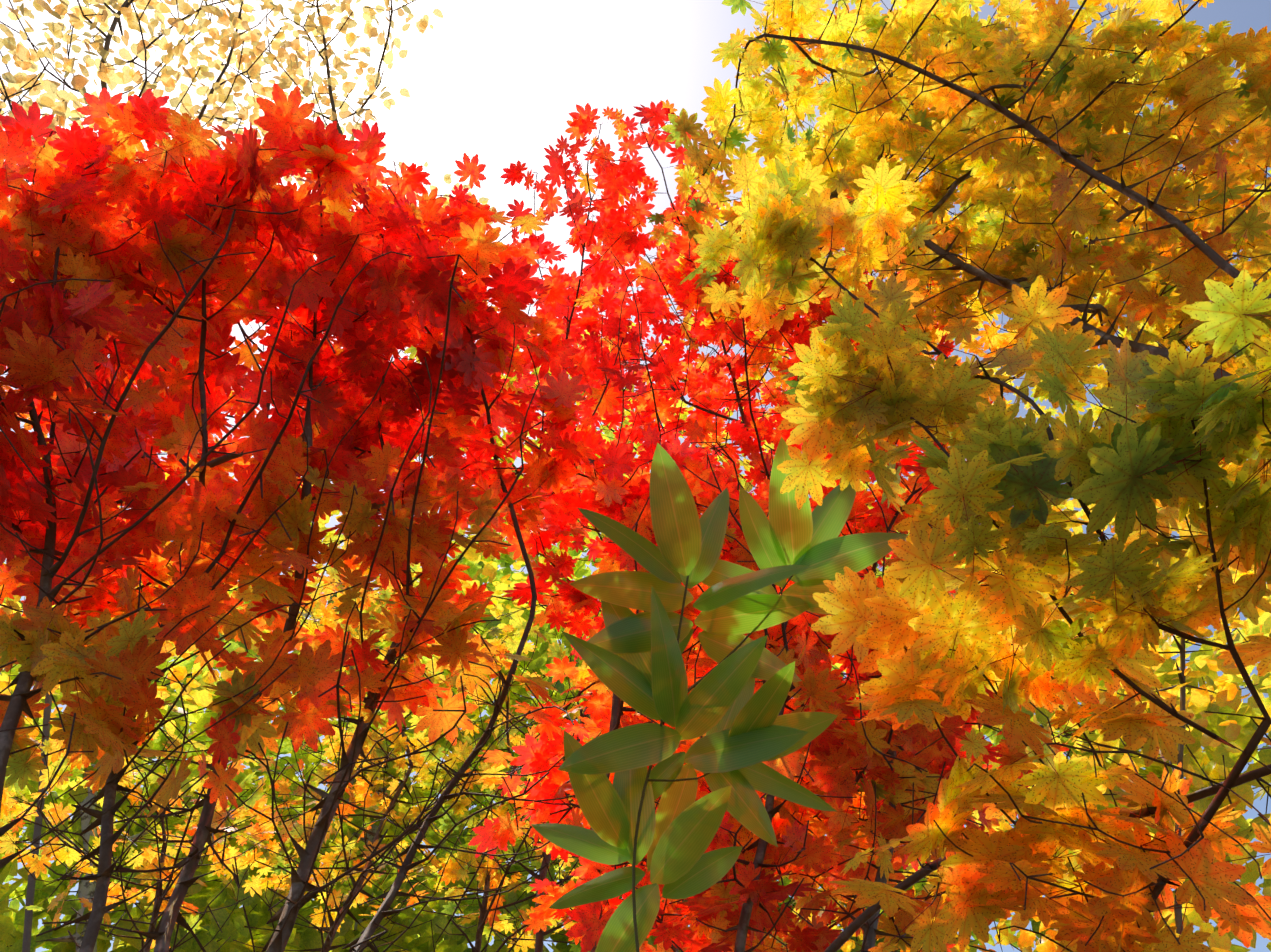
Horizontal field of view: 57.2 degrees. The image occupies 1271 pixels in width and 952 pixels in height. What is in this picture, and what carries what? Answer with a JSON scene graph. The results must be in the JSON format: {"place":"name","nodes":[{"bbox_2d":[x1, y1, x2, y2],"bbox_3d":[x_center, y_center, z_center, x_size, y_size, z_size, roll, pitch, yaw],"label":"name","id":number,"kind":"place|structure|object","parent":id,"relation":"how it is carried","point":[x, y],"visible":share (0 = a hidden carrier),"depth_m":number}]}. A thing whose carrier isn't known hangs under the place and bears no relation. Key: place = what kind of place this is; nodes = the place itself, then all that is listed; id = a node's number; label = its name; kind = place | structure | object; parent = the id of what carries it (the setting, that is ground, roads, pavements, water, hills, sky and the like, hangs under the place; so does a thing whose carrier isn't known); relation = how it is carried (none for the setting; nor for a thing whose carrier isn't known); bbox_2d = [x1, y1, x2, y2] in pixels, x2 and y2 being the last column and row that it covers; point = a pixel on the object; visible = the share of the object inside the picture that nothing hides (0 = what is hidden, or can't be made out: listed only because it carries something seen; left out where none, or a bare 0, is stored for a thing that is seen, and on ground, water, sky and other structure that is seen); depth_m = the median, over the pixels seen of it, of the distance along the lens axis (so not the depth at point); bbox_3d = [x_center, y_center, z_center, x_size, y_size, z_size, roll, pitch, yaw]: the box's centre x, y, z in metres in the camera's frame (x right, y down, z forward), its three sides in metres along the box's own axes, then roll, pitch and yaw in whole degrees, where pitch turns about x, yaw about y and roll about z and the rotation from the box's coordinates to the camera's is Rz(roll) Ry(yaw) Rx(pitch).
{"place":"outdoors","nodes":[
{"label":"outdoors","id":0,"kind":"place"},
{"bbox_2d":[0,0,497,940],"bbox_3d":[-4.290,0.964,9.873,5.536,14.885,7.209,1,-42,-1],"label":"tree","id":1,"kind":"object","parent":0,"point":[23,58],"depth_m":11.55},
{"bbox_2d":[0,83,596,951],"bbox_3d":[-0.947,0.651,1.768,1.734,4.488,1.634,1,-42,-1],"label":"maple","id":2,"kind":"object","parent":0,"point":[100,313],"depth_m":2.39},
{"bbox_2d":[0,112,564,776],"bbox_3d":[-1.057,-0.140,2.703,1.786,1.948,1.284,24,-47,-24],"label":"red maple petioles","id":3,"kind":"object","parent":2,"relation":"attached to","point":[244,438],"visible":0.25,"depth_m":2.42},
{"bbox_2d":[0,538,630,951],"bbox_3d":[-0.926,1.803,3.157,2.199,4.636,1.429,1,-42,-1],"label":"gold maple","id":4,"kind":"object","parent":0,"point":[454,870],"depth_m":3.93},
{"bbox_2d":[5,547,622,941],"bbox_3d":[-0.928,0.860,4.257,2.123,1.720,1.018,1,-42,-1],"label":"gold maple petioles","id":5,"kind":"object","parent":4,"relation":"attached to","point":[17,801],"visible":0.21,"depth_m":3.99},
{"bbox_2d":[0,428,1270,951],"bbox_3d":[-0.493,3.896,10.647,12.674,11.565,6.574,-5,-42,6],"label":"green tree","id":6,"kind":"object","parent":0,"point":[418,936],"depth_m":9.76},
{"bbox_2d":[0,323,1270,951],"bbox_3d":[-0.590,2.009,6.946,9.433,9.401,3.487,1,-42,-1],"label":"yellow tree","id":7,"kind":"object","parent":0,"point":[1224,693],"depth_m":7.26},
{"bbox_2d":[0,0,1270,951],"label":"sky","id":8,"kind":"structure","parent":0,"point":[498,81]},
{"bbox_2d":[412,100,963,951],"bbox_3d":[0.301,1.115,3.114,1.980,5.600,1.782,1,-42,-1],"label":"maple","id":9,"kind":"object","parent":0,"point":[629,249],"depth_m":4.22},
{"bbox_2d":[483,115,945,586],"bbox_3d":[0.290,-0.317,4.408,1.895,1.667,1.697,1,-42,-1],"label":"red maple petioles","id":10,"kind":"object","parent":9,"relation":"attached to","point":[648,317],"visible":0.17,"depth_m":4.23},
{"bbox_2d":[632,575,792,951],"bbox_3d":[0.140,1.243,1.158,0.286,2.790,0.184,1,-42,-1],"label":"plant stem","id":11,"kind":"object","parent":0,"point":[647,779],"visible":0.71,"depth_m":1.87},
{"bbox_2d":[531,437,907,951],"bbox_3d":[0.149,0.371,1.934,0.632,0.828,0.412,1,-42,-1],"label":"plant leaves","id":12,"kind":"object","parent":11,"relation":"attached to","point":[630,658],"visible":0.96,"depth_m":1.92},
{"bbox_2d":[646,0,1270,583],"bbox_3d":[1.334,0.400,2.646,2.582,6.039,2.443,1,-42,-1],"label":"maple leaves","id":13,"kind":"object","parent":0,"point":[1078,82],"depth_m":3.36},
{"bbox_2d":[666,0,1270,572],"bbox_3d":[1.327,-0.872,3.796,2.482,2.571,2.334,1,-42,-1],"label":"yellow maple petioles","id":14,"kind":"object","parent":13,"relation":"attached to","point":[1026,150],"visible":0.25,"depth_m":3.38},
{"bbox_2d":[680,153,1270,951],"bbox_3d":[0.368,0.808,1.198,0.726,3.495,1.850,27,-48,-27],"label":"green maple","id":15,"kind":"object","parent":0,"point":[1108,463],"depth_m":1.39},
{"bbox_2d":[695,182,1270,951],"bbox_3d":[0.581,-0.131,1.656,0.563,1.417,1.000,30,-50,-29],"label":"green maple petioles","id":16,"kind":"object","parent":15,"relation":"attached to","point":[1063,596],"visible":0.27,"depth_m":1.40},
{"label":"ground","id":17,"kind":"structure","parent":0,"visible":0},
{"bbox_2d":[468,401,1068,951],"bbox_3d":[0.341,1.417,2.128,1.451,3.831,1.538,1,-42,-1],"label":"orange maple","id":18,"kind":"object","parent":17,"relation":"on","point":[832,761],"depth_m":2.75},
{"bbox_2d":[494,424,1017,951],"bbox_3d":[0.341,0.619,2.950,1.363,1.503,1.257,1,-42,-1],"label":"orange maple petioles","id":19,"kind":"object","parent":18,"relation":"attached to","point":[762,680],"visible":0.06,"depth_m":2.79}
]}

